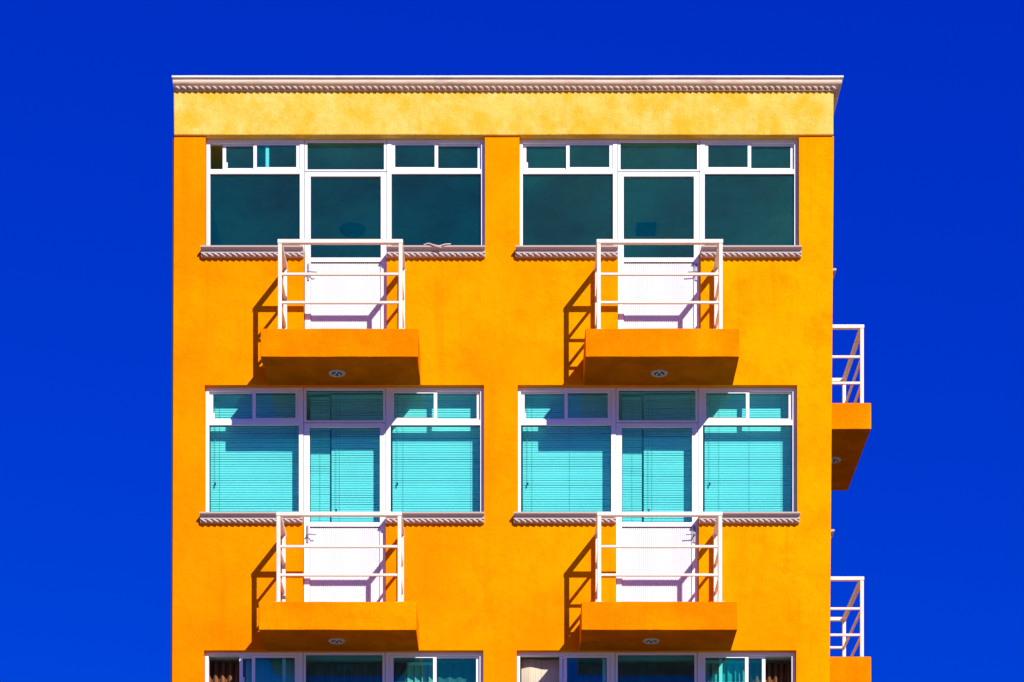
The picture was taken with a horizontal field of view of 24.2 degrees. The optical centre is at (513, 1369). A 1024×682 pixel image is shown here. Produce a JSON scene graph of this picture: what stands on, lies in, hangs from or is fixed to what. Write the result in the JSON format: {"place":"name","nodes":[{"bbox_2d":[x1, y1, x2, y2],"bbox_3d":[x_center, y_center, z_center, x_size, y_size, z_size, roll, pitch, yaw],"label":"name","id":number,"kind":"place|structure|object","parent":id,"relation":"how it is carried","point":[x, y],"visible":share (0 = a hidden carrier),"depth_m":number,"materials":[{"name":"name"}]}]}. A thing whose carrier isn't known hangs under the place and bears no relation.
{"place":"outdoors","nodes":[
{"label":"outdoors","id":0,"kind":"place"},
{"bbox_2d":[0,0,1023,681],"label":"sky","id":1,"kind":"structure","parent":0,"point":[928,119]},
{"label":"ground","id":2,"kind":"structure","parent":0,"visible":0},
{"bbox_2d":[171,75,870,681],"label":"apartment building","id":3,"kind":"structure","parent":2,"relation":"on","point":[499,259],"depth_m":26.76,"materials":[{"name":"orange paint"}]},
{"bbox_2d":[209,662,244,681],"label":"curtain","id":4,"kind":"object","parent":3,"relation":"hanging from","point":[224,672],"visible":1,"depth_m":27.08,"materials":[{"name":"brown fabric"}]},
{"bbox_2d":[199,388,303,523],"bbox_3d":[-2.935,-10.248,26.788,1.144,1.553,0.264,0,0,0],"label":"window","id":5,"kind":"structure","parent":3,"relation":"in","point":[207,517],"depth_m":26.83,"materials":[{"name":"white metal"}]},
{"bbox_2d":[200,140,304,257],"bbox_3d":[-2.925,-13.128,26.788,1.144,1.366,0.264,0,0,0],"label":"window","id":6,"kind":"structure","parent":3,"relation":"in","point":[207,251],"depth_m":26.83,"materials":[{"name":"white metal"}]},
{"bbox_2d":[205,652,302,681],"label":"window","id":7,"kind":"structure","parent":3,"relation":"in","point":[298,656],"depth_m":26.84,"materials":[{"name":"white metal"}]},
{"bbox_2d":[211,395,298,511],"bbox_3d":[-2.896,-10.302,27.005,1.064,1.420,0.057,0,0,0],"label":"venetian blind","id":8,"kind":"object","parent":3,"relation":"hanging from","point":[260,399],"visible":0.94,"depth_m":27.02,"materials":[{"name":"teal plastic"}]},
{"bbox_2d":[246,660,294,681],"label":"curtain","id":9,"kind":"object","parent":3,"relation":"hanging from","point":[268,670],"visible":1,"depth_m":27.00,"materials":[{"name":"fabric"}]},
{"bbox_2d":[310,397,329,521],"bbox_3d":[-2.190,-10.104,27.045,0.220,1.795,0.036,0,0,0],"label":"venetian blind","id":10,"kind":"object","parent":3,"relation":"hanging from","point":[320,456],"visible":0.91,"depth_m":27.05,"materials":[{"name":"teal plastic"}]},
{"bbox_2d":[308,664,381,681],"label":"curtain","id":11,"kind":"object","parent":3,"relation":"hanging from","point":[344,673],"visible":0.94,"depth_m":27.16,"materials":[{"name":"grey fabric"}]},
{"bbox_2d":[304,423,385,601],"bbox_3d":[-1.898,-9.503,26.837,0.917,2.253,0.116,0,0,0],"label":"balcony door","id":12,"kind":"structure","parent":3,"relation":"in","point":[316,560],"depth_m":26.86,"materials":[{"name":"white metal"}]},
{"bbox_2d":[305,172,386,328],"bbox_3d":[-1.888,-12.399,26.837,0.917,2.099,0.116,0,0,0],"label":"balcony door","id":13,"kind":"structure","parent":3,"relation":"in","point":[317,288],"depth_m":26.86,"materials":[{"name":"white metal"}]},
{"bbox_2d":[339,222,365,237],"bbox_3d":[-1.952,-13.781,28.930,0.320,0.100,0.320,0,0,0],"label":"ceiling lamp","id":14,"kind":"object","parent":3,"relation":"attached to","point":[352,230],"visible":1,"depth_m":28.86,"materials":[{"name":"blue metal"}]},
{"bbox_2d":[331,395,382,521],"bbox_3d":[-1.750,-10.085,26.994,0.620,1.855,0.057,0,0,0],"label":"venetian blind","id":15,"kind":"object","parent":3,"relation":"hanging from","point":[335,508],"visible":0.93,"depth_m":27.01,"materials":[{"name":"teal plastic"}]},
{"bbox_2d":[394,663,405,681],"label":"curtain","id":16,"kind":"object","parent":3,"relation":"hanging from","point":[399,672],"visible":0.86,"depth_m":27.11,"materials":[{"name":"fabric"}]},
{"bbox_2d":[407,662,432,681],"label":"vertical blind","id":17,"kind":"object","parent":3,"relation":"hanging from","point":[410,670],"visible":0.89,"depth_m":27.10,"materials":[{"name":"teal fabric"}]},
{"bbox_2d":[385,652,482,681],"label":"window","id":18,"kind":"structure","parent":3,"relation":"in","point":[389,656],"depth_m":26.84,"materials":[{"name":"white metal"}]},
{"bbox_2d":[385,388,483,523],"bbox_3d":[-0.883,-10.248,26.788,1.103,1.553,0.264,0,0,0],"label":"window","id":19,"kind":"structure","parent":3,"relation":"in","point":[408,517],"depth_m":26.83,"materials":[{"name":"white metal"}]},
{"bbox_2d":[386,140,484,257],"bbox_3d":[-0.872,-13.128,26.776,1.103,1.366,0.288,0,0,0],"label":"window","id":20,"kind":"structure","parent":3,"relation":"in","point":[447,250],"depth_m":26.83,"materials":[{"name":"white metal"}]},
{"bbox_2d":[393,395,479,511],"bbox_3d":[-0.866,-10.302,27.005,1.011,1.420,0.057,0,0,0],"label":"venetian blind","id":21,"kind":"object","parent":3,"relation":"hanging from","point":[466,445],"visible":0.91,"depth_m":27.02,"materials":[{"name":"teal plastic"}]},
{"bbox_2d":[437,662,475,681],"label":"curtain","id":22,"kind":"object","parent":3,"relation":"hanging from","point":[455,672],"visible":0.96,"depth_m":27.09,"materials":[{"name":"blue fabric"}]},
{"bbox_2d":[521,659,567,681],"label":"curtain","id":23,"kind":"object","parent":3,"relation":"hanging from","point":[533,670],"visible":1,"depth_m":26.98,"materials":[{"name":"beige fabric"}]},
{"bbox_2d":[514,388,615,523],"bbox_3d":[0.572,-10.248,26.788,1.144,1.553,0.264,0,0,0],"label":"window","id":24,"kind":"structure","parent":3,"relation":"in","point":[520,517],"depth_m":26.83,"materials":[{"name":"white metal"}]},
{"bbox_2d":[517,652,614,681],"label":"window","id":25,"kind":"structure","parent":3,"relation":"in","point":[608,658],"depth_m":26.84,"materials":[{"name":"white metal"}]},
{"bbox_2d":[523,395,610,511],"bbox_3d":[0.634,-10.302,27.005,1.064,1.420,0.057,0,0,0],"label":"venetian blind","id":26,"kind":"object","parent":3,"relation":"hanging from","point":[535,432],"visible":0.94,"depth_m":27.02,"materials":[{"name":"teal plastic"}]},
{"bbox_2d":[516,140,617,257],"bbox_3d":[0.592,-13.128,26.788,1.144,1.366,0.264,0,0,0],"label":"window","id":27,"kind":"structure","parent":3,"relation":"in","point":[522,251],"depth_m":26.83,"materials":[{"name":"white metal"}]},
{"bbox_2d":[569,663,601,681],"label":"curtain","id":28,"kind":"object","parent":3,"relation":"hanging from","point":[582,672],"visible":0.83,"depth_m":27.11,"materials":[{"name":"blue fabric"}]},
{"bbox_2d":[622,397,641,521],"bbox_3d":[1.339,-10.104,27.045,0.220,1.795,0.036,0,0,0],"label":"venetian blind","id":29,"kind":"object","parent":3,"relation":"hanging from","point":[631,400],"visible":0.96,"depth_m":27.05,"materials":[{"name":"teal plastic"}]},
{"bbox_2d":[635,222,655,235],"bbox_3d":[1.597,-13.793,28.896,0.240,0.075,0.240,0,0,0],"label":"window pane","id":30,"kind":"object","parent":3,"relation":"attached to","point":[645,228],"visible":1,"depth_m":28.83,"materials":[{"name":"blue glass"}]},
{"bbox_2d":[619,664,693,681],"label":"curtain","id":31,"kind":"object","parent":3,"relation":"hanging from","point":[657,673],"visible":0.91,"depth_m":27.16,"materials":[{"name":"fabric"}]},
{"bbox_2d":[616,423,697,601],"bbox_3d":[1.609,-9.503,26.837,0.917,2.253,0.116,0,0,0],"label":"balcony door","id":32,"kind":"structure","parent":3,"relation":"in","point":[628,560],"depth_m":26.86,"materials":[{"name":"white metal"}]},
{"bbox_2d":[618,172,699,328],"bbox_3d":[1.629,-12.399,26.837,0.917,2.099,0.116,0,0,0],"label":"balcony door","id":33,"kind":"structure","parent":3,"relation":"in","point":[630,288],"depth_m":26.86,"materials":[{"name":"white metal"}]},
{"bbox_2d":[644,395,694,521],"bbox_3d":[1.779,-10.085,26.994,0.620,1.855,0.057,0,0,0],"label":"venetian blind","id":34,"kind":"object","parent":3,"relation":"hanging from","point":[665,448],"visible":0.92,"depth_m":27.01,"materials":[{"name":"teal plastic"}]},
{"bbox_2d":[706,660,748,681],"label":"vertical blind","id":35,"kind":"object","parent":3,"relation":"hanging from","point":[714,663],"visible":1,"depth_m":27.02,"materials":[{"name":"teal fabric"}]},
{"bbox_2d":[697,652,794,681],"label":"window","id":36,"kind":"structure","parent":3,"relation":"in","point":[701,656],"depth_m":26.84,"materials":[{"name":"white metal"}]},
{"bbox_2d":[705,395,791,511],"bbox_3d":[2.663,-10.302,27.005,1.010,1.420,0.057,0,0,0],"label":"venetian blind","id":37,"kind":"object","parent":3,"relation":"hanging from","point":[771,487],"visible":0.93,"depth_m":27.02,"materials":[{"name":"teal plastic"}]},
{"bbox_2d":[698,388,799,523],"bbox_3d":[2.635,-10.248,26.788,1.123,1.553,0.264,0,0,0],"label":"window","id":38,"kind":"structure","parent":3,"relation":"in","point":[793,517],"depth_m":26.83,"materials":[{"name":"white metal"}]},
{"bbox_2d":[700,140,801,257],"bbox_3d":[2.655,-13.128,26.788,1.123,1.366,0.264,0,0,0],"label":"window","id":39,"kind":"structure","parent":3,"relation":"in","point":[707,251],"depth_m":26.83,"materials":[{"name":"white metal"}]},
{"bbox_2d":[750,662,790,681],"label":"curtain","id":40,"kind":"object","parent":3,"relation":"hanging from","point":[777,672],"visible":0.94,"depth_m":27.10,"materials":[{"name":"brown fabric"}]}
]}

